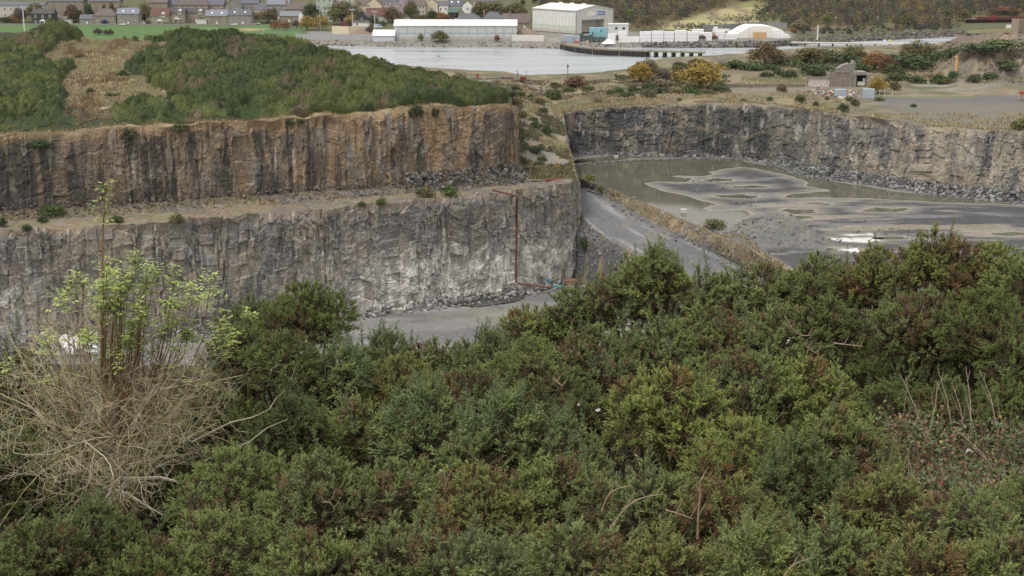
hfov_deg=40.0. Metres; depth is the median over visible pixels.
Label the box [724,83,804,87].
retaining bank wall
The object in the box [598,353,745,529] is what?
gorse bush
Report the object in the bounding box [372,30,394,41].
shed
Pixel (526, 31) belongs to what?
gravel heap
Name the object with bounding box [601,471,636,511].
dead branch
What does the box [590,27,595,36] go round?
shipping container
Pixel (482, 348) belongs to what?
gorse bush
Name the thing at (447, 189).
gorse bush
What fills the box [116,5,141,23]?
house
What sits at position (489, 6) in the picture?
tree
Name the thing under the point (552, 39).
yard fence wall
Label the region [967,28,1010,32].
sea wall
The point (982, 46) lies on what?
gorse bush
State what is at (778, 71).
gorse bush
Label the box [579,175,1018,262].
rubble
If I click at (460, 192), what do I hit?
rubble
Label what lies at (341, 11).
tree
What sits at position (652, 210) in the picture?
dry grass
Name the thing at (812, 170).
rubble
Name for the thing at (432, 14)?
tree
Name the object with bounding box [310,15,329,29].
tree
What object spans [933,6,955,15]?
tree
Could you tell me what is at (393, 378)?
gorse bush
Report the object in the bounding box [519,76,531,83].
hopper
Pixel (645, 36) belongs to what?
wrapped pack
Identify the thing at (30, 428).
gorse bush
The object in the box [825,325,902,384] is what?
gorse bush
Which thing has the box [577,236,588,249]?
gorse bush
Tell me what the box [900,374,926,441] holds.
dead stalk
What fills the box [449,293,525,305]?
puddle
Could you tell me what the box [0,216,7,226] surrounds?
gorse bush
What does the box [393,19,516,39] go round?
warehouse
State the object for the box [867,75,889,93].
tree
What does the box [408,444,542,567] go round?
gorse bush
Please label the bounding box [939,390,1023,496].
bramble
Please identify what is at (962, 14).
tree
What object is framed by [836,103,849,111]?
gorse bush
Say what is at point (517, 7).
tree
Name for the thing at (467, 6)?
house
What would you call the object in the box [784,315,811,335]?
dead branch
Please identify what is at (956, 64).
chute pipe
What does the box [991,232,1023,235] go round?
puddle
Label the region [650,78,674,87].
gorse bush
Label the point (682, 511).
dead branch
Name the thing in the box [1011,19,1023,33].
embankment wall
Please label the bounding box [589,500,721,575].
gorse bush
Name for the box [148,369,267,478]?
gorse bush
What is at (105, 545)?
gorse bush
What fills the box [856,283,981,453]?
gorse bush
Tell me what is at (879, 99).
gorse bush
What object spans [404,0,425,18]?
house
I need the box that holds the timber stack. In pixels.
[753,32,765,37]
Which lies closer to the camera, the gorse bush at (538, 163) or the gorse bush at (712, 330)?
the gorse bush at (712, 330)
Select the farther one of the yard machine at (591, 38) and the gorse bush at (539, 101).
the yard machine at (591, 38)
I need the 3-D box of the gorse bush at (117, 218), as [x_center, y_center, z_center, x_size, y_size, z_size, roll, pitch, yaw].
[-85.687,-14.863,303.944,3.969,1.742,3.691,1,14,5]
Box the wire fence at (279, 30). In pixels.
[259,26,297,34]
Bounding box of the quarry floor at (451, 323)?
[0,284,675,364]
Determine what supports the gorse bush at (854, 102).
on the plateau
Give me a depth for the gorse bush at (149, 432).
15.42 m
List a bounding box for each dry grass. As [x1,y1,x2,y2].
[0,101,518,221]
[45,36,174,113]
[500,31,1023,180]
[576,178,796,302]
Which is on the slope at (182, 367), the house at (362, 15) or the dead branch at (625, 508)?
the dead branch at (625, 508)
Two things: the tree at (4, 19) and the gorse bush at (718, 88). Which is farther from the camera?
the tree at (4, 19)
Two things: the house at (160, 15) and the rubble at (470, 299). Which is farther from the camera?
the house at (160, 15)
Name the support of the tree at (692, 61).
on the plateau
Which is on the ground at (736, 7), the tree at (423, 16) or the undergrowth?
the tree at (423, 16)
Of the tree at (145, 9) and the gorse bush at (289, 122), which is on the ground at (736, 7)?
the tree at (145, 9)
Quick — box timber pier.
[560,43,705,57]
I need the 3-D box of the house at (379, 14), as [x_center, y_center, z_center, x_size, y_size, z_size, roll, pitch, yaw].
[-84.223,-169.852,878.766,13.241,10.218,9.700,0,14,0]
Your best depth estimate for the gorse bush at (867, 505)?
10.20 m
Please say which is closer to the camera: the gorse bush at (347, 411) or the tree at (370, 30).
the gorse bush at (347, 411)
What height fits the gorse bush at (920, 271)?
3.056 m
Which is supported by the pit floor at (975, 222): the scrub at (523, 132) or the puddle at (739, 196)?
the puddle at (739, 196)
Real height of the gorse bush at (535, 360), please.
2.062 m
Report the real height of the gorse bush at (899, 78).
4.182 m
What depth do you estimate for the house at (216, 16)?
851.41 m
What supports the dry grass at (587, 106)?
on the plateau
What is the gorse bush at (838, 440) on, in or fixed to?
on the slope at (182, 367)
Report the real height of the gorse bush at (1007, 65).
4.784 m
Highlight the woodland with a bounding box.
[538,0,1023,33]
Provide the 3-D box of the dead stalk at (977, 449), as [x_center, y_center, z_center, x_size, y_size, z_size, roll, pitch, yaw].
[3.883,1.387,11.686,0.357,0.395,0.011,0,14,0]
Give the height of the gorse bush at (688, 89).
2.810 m
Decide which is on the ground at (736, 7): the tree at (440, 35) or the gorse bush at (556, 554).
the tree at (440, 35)
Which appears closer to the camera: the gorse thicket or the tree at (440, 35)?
the gorse thicket
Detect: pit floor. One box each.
[572,153,1023,275]
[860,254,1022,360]
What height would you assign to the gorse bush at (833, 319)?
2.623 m
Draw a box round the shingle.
[101,39,795,47]
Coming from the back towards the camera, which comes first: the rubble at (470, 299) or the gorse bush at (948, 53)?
the gorse bush at (948, 53)
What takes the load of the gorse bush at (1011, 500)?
on the slope at (182, 367)
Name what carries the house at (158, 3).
on the ground at (736, 7)
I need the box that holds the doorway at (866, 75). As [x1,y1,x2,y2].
[852,70,869,86]
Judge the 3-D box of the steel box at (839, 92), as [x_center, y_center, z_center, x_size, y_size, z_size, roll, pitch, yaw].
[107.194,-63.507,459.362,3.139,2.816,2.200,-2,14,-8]
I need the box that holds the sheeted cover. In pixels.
[728,24,790,37]
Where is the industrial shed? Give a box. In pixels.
[532,2,613,33]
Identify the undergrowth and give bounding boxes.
[0,360,1023,574]
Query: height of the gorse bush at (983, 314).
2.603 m
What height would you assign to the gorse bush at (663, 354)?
3.243 m
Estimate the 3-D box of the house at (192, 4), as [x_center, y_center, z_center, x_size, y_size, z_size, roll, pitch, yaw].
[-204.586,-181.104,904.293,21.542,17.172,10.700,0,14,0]
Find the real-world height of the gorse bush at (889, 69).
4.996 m
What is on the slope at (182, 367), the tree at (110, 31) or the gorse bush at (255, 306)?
the gorse bush at (255, 306)
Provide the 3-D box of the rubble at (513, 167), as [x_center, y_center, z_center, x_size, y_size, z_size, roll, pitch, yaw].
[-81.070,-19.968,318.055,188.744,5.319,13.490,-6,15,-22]
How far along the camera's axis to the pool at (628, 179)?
387.68 m
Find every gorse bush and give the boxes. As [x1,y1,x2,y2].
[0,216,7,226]
[0,325,71,423]
[0,383,101,466]
[0,414,75,531]
[0,444,140,539]
[0,499,98,575]
[20,224,31,231]
[23,138,55,149]
[36,204,64,216]
[36,216,48,222]
[51,479,149,575]
[60,375,135,492]
[73,53,86,58]
[86,87,95,92]
[89,511,215,575]
[104,92,120,96]
[108,214,124,222]
[108,370,193,492]
[115,70,130,75]
[121,128,139,139]
[130,428,226,544]
[141,494,302,575]
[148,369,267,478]
[159,435,306,564]
[169,212,185,224]
[173,122,189,131]
[194,305,280,472]
[202,280,297,419]
[231,325,329,467]
[241,377,351,543]
[250,276,363,424]
[253,502,382,575]
[254,426,391,567]
[279,328,395,481]
[285,120,294,125]
[296,118,303,124]
[298,389,417,514]
[307,504,466,575]
[333,451,460,564]
[339,315,423,404]
[358,336,460,483]
[358,364,475,532]
[376,198,387,205]
[399,332,478,387]
[402,512,539,575]
[408,104,423,116]
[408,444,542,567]
[415,186,436,197]
[426,358,533,471]
[430,374,570,520]
[431,108,438,116]
[440,184,457,196]
[453,315,520,391]
[481,334,584,491]
[487,301,576,404]
[490,444,615,568]
[508,396,614,534]
[509,90,516,96]
[510,85,521,90]
[512,97,523,104]
[516,91,525,95]
[517,355,625,454]
[518,111,527,117]
[520,156,531,164]
[521,497,631,575]
[522,267,630,382]
[529,121,542,128]
[529,144,543,153]
[529,314,650,466]
[533,97,545,105]
[533,160,544,165]
[538,106,547,112]
[541,125,553,134]
[543,87,562,99]
[551,82,563,87]
[562,76,589,87]
[562,86,574,91]
[564,438,723,575]
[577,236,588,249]
[581,173,596,180]
[582,243,679,428]
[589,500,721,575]
[597,185,605,192]
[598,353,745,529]
[600,293,712,477]
[613,87,623,92]
[614,232,698,410]
[620,91,634,96]
[626,85,640,91]
[639,82,658,88]
[639,90,655,96]
[642,246,753,336]
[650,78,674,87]
[650,297,782,449]
[653,87,669,92]
[655,463,808,574]
[668,86,684,93]
[674,410,807,528]
[683,86,698,92]
[689,504,824,575]
[691,339,812,512]
[699,89,715,93]
[702,218,727,229]
[706,257,821,412]
[710,84,729,91]
[721,295,845,452]
[722,59,749,68]
[726,415,879,560]
[738,62,766,70]
[743,344,863,517]
[758,71,773,75]
[759,492,888,575]
[761,63,780,70]
[766,248,872,319]
[771,58,804,66]
[774,69,782,74]
[776,385,907,556]
[779,69,798,76]
[785,281,884,399]
[794,94,806,102]
[797,63,835,75]
[807,49,843,62]
[813,442,945,573]
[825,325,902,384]
[826,231,918,358]
[833,53,861,63]
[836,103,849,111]
[838,348,910,424]
[844,96,854,100]
[845,514,987,575]
[848,358,939,469]
[850,99,860,106]
[850,333,910,380]
[855,62,872,71]
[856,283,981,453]
[875,96,885,100]
[875,216,988,379]
[881,64,907,73]
[882,72,910,81]
[887,482,1023,574]
[888,80,901,90]
[889,52,935,71]
[895,362,962,430]
[907,75,926,83]
[916,281,1023,408]
[918,50,940,62]
[922,236,1023,377]
[924,527,1023,575]
[928,73,948,84]
[930,354,992,444]
[935,352,1003,384]
[937,48,960,57]
[940,77,953,84]
[948,71,959,78]
[952,42,1006,53]
[954,467,1023,537]
[968,74,983,81]
[969,373,1023,450]
[972,307,1023,414]
[977,39,1023,49]
[977,246,1023,315]
[983,72,999,79]
[994,58,1021,70]
[1009,118,1023,130]
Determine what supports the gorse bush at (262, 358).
on the slope at (182, 367)
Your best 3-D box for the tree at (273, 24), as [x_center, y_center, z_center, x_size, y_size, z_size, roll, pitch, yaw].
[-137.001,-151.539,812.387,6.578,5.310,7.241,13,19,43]
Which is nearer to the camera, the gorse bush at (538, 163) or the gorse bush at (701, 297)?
the gorse bush at (701, 297)
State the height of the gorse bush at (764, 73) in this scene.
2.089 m
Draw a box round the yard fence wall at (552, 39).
[544,37,560,41]
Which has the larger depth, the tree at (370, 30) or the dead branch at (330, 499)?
the tree at (370, 30)
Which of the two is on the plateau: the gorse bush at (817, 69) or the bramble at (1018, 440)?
the gorse bush at (817, 69)
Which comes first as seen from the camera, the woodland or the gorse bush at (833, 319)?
the gorse bush at (833, 319)
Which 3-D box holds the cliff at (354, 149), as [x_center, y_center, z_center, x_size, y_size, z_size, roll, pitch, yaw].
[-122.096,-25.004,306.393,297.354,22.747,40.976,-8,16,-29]
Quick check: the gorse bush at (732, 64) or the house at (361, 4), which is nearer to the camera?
the gorse bush at (732, 64)
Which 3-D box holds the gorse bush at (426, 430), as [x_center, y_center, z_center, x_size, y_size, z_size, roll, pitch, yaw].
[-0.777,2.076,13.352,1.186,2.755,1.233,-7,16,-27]
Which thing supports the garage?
on the ground at (736, 7)
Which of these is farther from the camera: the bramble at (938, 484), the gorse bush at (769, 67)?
the gorse bush at (769, 67)
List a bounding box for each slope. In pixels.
[0,364,1014,570]
[518,99,575,180]
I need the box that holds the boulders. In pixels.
[795,28,960,35]
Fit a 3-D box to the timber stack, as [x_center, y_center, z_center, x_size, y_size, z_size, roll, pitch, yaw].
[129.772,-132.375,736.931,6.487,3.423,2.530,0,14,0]
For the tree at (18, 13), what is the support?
on the ground at (736, 7)
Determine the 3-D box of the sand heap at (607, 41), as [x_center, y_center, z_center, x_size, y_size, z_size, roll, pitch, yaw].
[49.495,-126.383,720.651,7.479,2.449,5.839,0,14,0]
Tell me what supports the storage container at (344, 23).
on the ground at (736, 7)
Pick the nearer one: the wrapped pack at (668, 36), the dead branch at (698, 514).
the dead branch at (698, 514)
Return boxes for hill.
[0,32,517,135]
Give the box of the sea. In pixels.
[316,36,974,74]
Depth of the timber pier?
663.71 m
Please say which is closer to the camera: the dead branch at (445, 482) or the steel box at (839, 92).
the dead branch at (445, 482)
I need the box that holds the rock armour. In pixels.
[641,28,1000,47]
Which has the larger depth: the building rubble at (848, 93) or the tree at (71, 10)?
the tree at (71, 10)
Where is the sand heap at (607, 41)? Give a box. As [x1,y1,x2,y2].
[602,39,614,43]
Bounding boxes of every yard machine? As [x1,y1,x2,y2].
[579,33,587,40]
[588,35,604,41]
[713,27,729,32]
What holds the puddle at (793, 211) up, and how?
on the pit floor at (975, 222)
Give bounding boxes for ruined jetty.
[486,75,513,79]
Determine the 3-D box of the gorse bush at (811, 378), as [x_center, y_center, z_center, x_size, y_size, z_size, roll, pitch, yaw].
[3.043,1.863,14.896,1.377,2.782,1.418,1,14,6]
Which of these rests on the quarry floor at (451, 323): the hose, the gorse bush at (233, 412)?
the hose
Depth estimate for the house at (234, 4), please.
899.42 m
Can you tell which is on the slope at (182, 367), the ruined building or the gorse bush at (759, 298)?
the gorse bush at (759, 298)
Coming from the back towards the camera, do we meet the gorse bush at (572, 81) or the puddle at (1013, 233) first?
the gorse bush at (572, 81)
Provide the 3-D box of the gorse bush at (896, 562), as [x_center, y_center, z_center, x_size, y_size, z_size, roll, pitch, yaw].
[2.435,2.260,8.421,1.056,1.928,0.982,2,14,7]
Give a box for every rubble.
[0,162,532,220]
[0,278,593,354]
[1,177,577,231]
[574,156,758,165]
[576,179,788,318]
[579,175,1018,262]
[582,151,1023,204]
[797,87,862,100]
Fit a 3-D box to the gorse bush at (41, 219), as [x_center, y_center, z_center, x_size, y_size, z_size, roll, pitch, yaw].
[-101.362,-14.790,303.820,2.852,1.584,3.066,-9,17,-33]
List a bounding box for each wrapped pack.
[608,33,616,42]
[618,32,626,42]
[627,37,639,42]
[640,31,650,41]
[651,31,663,41]
[663,31,673,41]
[674,30,686,41]
[687,31,698,40]
[692,29,703,31]
[699,32,711,40]
[715,31,724,38]
[725,33,736,38]
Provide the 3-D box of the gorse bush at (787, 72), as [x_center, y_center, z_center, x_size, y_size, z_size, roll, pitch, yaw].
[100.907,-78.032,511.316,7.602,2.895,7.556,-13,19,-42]
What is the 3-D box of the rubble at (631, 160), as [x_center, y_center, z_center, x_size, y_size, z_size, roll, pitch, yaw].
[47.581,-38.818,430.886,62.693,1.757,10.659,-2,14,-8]
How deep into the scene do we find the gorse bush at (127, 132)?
314.75 m
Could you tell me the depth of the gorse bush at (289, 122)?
327.94 m
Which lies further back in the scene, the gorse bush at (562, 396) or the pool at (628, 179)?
the pool at (628, 179)
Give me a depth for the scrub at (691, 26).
807.85 m
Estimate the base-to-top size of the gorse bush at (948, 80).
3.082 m
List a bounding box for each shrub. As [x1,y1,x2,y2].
[586,89,607,102]
[776,80,787,91]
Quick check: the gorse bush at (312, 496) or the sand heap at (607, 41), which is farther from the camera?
the sand heap at (607, 41)
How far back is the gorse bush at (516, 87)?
479.16 m
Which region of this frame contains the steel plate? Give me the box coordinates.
[564,279,578,284]
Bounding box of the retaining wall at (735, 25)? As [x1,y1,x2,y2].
[703,22,787,29]
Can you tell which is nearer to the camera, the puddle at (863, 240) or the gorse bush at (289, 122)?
the puddle at (863, 240)
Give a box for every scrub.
[491,40,1023,100]
[512,96,576,179]
[629,12,784,30]
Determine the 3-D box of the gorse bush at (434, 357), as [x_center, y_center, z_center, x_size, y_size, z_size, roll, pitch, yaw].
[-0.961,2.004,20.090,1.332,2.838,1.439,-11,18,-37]
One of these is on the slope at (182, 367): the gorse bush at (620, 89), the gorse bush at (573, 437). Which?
the gorse bush at (573, 437)
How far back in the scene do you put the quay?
718.28 m
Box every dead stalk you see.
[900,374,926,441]
[930,381,939,427]
[938,371,952,433]
[951,384,964,434]
[960,433,997,475]
[963,369,970,438]
[980,371,996,425]
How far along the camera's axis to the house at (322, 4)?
877.68 m
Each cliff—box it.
[0,103,520,210]
[0,170,580,349]
[563,102,1023,198]
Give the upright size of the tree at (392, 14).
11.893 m
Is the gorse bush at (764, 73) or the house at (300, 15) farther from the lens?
the house at (300, 15)
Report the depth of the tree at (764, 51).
538.66 m
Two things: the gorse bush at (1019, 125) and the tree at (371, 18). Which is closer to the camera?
the gorse bush at (1019, 125)
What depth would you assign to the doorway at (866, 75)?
490.25 m
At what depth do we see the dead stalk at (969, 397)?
13.35 m
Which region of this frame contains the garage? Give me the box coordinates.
[197,19,206,23]
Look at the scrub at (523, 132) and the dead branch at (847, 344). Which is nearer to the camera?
the dead branch at (847, 344)
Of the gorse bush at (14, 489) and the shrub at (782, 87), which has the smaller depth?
the gorse bush at (14, 489)
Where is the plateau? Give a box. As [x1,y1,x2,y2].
[411,32,1023,130]
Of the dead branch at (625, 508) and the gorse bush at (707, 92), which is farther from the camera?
the gorse bush at (707, 92)
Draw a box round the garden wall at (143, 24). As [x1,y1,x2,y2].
[0,23,255,25]
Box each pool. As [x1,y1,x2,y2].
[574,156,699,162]
[575,159,1023,228]
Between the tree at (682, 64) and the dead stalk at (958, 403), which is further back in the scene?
the tree at (682, 64)
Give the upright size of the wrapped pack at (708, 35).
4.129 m
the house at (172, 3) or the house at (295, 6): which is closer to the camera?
the house at (295, 6)
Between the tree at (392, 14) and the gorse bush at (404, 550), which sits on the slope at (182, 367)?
the gorse bush at (404, 550)
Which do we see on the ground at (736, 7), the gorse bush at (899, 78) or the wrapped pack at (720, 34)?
the wrapped pack at (720, 34)
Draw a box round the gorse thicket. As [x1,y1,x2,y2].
[0,18,508,130]
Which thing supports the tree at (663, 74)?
on the plateau
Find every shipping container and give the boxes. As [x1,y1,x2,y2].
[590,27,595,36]
[596,27,606,33]
[596,34,606,39]
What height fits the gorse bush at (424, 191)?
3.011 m
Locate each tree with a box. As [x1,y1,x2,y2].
[0,17,14,22]
[8,15,19,22]
[13,8,26,21]
[24,2,44,20]
[63,4,79,21]
[75,10,82,20]
[83,3,94,13]
[93,28,102,34]
[107,29,114,34]
[139,1,150,21]
[255,9,278,22]
[270,21,279,28]
[279,21,292,29]
[291,20,299,27]
[298,15,314,29]
[302,3,321,18]
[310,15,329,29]
[324,0,360,22]
[344,15,356,23]
[364,25,373,32]
[369,15,379,25]
[377,20,386,26]
[381,5,403,22]
[403,0,419,18]
[413,14,429,18]
[418,33,423,40]
[426,10,439,18]
[430,30,450,41]
[435,12,450,18]
[454,70,467,77]
[470,1,488,17]
[472,0,507,18]
[494,34,500,40]
[501,2,527,12]
[625,9,635,15]
[626,61,653,81]
[637,57,662,79]
[656,66,671,83]
[670,58,729,88]
[670,61,686,69]
[670,65,683,81]
[684,58,713,68]
[714,54,730,65]
[746,41,788,64]
[790,19,807,28]
[790,48,835,62]
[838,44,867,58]
[860,50,887,70]
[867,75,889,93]
[876,56,898,70]
[896,11,921,24]
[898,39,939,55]
[915,5,924,12]
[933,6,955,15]
[942,47,958,52]
[956,9,972,20]
[989,6,1021,12]
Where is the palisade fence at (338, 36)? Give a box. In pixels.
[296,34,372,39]
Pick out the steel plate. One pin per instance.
(567, 281)
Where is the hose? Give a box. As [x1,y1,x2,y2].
[470,304,502,308]
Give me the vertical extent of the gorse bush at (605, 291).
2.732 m
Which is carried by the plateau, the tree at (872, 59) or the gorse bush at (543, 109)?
the tree at (872, 59)
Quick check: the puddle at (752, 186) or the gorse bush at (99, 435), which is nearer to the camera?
the gorse bush at (99, 435)
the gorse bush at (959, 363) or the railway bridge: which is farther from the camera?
the railway bridge
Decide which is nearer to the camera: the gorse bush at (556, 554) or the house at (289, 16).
the gorse bush at (556, 554)
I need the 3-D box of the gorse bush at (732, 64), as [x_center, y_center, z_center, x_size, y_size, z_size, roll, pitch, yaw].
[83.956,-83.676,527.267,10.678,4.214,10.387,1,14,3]
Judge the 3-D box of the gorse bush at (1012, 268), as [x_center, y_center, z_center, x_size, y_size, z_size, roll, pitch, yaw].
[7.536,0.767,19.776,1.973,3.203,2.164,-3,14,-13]
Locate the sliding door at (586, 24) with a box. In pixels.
[582,20,590,31]
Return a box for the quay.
[790,42,903,46]
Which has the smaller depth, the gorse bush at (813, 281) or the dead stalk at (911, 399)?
the dead stalk at (911, 399)
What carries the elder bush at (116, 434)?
on the slope at (182, 367)
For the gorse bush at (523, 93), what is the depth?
456.38 m
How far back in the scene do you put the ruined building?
490.69 m
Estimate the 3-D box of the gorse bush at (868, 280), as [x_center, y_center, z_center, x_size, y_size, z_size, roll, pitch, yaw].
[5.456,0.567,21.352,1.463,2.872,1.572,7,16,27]
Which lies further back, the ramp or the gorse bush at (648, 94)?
the gorse bush at (648, 94)
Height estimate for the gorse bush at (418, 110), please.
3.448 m
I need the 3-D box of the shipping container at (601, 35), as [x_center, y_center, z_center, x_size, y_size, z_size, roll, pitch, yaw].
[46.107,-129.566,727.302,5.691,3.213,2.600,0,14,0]
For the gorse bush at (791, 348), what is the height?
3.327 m
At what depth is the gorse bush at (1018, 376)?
19.42 m
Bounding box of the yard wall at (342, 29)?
[332,26,365,33]
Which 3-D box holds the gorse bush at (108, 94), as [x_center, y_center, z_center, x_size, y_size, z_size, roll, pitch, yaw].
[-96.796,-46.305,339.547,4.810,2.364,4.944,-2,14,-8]
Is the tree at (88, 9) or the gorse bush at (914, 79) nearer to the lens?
the gorse bush at (914, 79)
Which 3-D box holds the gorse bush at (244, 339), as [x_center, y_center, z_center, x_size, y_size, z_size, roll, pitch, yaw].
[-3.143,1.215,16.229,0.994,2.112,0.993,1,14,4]
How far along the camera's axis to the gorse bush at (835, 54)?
552.96 m
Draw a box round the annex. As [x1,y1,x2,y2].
[608,23,628,36]
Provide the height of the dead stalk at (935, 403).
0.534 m
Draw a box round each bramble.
[845,384,991,490]
[854,447,995,537]
[885,406,1023,493]
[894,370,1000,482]
[907,432,1023,514]
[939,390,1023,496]
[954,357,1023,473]
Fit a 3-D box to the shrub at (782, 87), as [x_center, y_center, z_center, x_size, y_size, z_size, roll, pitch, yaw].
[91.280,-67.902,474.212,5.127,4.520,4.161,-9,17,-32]
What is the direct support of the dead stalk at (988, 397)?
on the slope at (182, 367)
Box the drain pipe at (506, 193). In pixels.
[492,189,551,288]
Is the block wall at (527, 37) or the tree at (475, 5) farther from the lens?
the tree at (475, 5)
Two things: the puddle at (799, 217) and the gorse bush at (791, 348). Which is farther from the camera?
the puddle at (799, 217)
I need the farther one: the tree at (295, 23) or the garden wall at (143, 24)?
the garden wall at (143, 24)
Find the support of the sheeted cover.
on the ground at (736, 7)
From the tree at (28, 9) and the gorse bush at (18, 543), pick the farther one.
the tree at (28, 9)
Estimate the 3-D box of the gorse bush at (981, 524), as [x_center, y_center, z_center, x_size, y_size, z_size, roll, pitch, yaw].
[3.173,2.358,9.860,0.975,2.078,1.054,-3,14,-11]
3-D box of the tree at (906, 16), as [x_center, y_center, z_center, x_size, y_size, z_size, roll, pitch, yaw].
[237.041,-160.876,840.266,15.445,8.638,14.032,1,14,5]
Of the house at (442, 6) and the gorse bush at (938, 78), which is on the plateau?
the gorse bush at (938, 78)
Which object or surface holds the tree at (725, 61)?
on the plateau
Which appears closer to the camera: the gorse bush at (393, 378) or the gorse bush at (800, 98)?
the gorse bush at (393, 378)
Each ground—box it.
[0,0,1023,47]
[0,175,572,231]
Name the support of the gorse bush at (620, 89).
on the plateau
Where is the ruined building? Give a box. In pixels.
[806,60,869,86]
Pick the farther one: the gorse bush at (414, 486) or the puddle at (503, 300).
the puddle at (503, 300)
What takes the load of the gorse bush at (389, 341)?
on the slope at (182, 367)
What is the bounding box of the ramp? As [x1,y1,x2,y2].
[573,177,825,345]
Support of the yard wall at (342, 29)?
on the ground at (736, 7)
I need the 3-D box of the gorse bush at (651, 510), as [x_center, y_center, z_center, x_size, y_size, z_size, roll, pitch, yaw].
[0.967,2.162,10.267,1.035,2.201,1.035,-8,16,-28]
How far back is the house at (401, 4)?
914.28 m
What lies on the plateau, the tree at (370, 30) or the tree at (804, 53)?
the tree at (804, 53)
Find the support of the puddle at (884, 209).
on the pit floor at (975, 222)
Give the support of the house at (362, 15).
on the ground at (736, 7)
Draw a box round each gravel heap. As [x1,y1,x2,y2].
[345,29,372,36]
[517,27,540,34]
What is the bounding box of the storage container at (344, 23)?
[340,22,348,25]
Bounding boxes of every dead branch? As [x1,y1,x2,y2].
[323,488,341,509]
[441,468,452,494]
[553,372,567,386]
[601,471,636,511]
[611,482,663,526]
[665,500,697,518]
[696,466,708,538]
[783,543,818,575]
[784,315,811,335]
[805,341,818,353]
[833,336,864,346]
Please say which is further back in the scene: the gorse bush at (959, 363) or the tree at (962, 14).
the tree at (962, 14)
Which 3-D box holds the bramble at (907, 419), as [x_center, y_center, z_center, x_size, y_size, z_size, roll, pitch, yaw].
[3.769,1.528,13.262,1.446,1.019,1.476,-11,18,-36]
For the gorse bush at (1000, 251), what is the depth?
20.35 m
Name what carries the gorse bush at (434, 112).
on the cliff at (354, 149)
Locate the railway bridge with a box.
[964,15,1023,22]
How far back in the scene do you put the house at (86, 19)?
853.42 m
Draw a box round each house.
[0,2,46,17]
[31,6,57,23]
[46,0,87,15]
[57,16,69,21]
[79,14,93,23]
[89,0,123,12]
[93,6,116,23]
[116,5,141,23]
[147,0,169,17]
[150,8,171,23]
[168,0,177,7]
[170,8,186,22]
[175,0,209,8]
[186,8,205,21]
[205,7,227,23]
[208,0,226,8]
[224,0,243,8]
[227,7,253,23]
[241,0,260,10]
[254,3,266,14]
[266,0,290,18]
[279,11,299,22]
[285,0,311,11]
[297,10,304,21]
[316,0,333,21]
[334,0,354,19]
[353,20,369,26]
[355,10,369,19]
[357,0,370,11]
[366,0,381,7]
[366,8,387,21]
[382,0,399,11]
[399,0,403,13]
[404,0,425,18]
[426,0,437,14]
[438,1,448,13]
[447,0,462,9]
[447,8,458,18]
[456,13,481,18]
[457,8,463,15]
[462,1,473,12]
[473,0,496,9]
[483,9,502,18]
[501,13,508,18]
[509,11,529,28]
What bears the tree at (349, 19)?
on the ground at (736, 7)
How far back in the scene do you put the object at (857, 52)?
582.37 m
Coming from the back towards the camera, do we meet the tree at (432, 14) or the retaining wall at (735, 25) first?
the tree at (432, 14)
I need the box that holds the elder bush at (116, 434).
[0,180,297,542]
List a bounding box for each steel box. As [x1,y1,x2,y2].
[834,89,845,97]
[862,88,874,97]
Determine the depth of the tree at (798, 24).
793.35 m
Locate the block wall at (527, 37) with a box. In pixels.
[512,35,543,40]
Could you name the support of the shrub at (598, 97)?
on the plateau
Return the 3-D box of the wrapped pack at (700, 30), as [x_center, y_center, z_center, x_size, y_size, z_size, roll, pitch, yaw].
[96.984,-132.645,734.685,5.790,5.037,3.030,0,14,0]
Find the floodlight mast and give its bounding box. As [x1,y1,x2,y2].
[19,6,25,30]
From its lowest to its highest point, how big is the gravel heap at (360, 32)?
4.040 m
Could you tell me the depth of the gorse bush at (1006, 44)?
526.01 m
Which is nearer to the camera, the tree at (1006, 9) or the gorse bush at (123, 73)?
the gorse bush at (123, 73)
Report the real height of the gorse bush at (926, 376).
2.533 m
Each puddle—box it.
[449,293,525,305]
[705,178,731,180]
[715,194,757,197]
[733,185,764,187]
[782,209,816,213]
[796,216,812,218]
[830,237,880,242]
[840,248,862,251]
[846,233,872,235]
[863,208,907,211]
[876,236,908,238]
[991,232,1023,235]
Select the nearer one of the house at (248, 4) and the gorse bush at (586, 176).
the gorse bush at (586, 176)
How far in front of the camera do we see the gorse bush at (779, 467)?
11.10 m
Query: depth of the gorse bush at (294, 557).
8.62 m
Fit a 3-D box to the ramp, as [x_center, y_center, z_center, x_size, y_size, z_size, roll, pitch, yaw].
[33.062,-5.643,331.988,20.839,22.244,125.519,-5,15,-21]
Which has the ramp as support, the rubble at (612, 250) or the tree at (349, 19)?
the rubble at (612, 250)
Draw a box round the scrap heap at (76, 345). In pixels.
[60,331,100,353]
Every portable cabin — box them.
[562,35,573,42]
[574,36,579,41]
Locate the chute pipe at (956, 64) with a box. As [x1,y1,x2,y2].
[955,56,957,71]
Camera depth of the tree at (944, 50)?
540.66 m
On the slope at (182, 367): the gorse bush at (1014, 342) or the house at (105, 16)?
the gorse bush at (1014, 342)
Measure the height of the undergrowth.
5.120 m

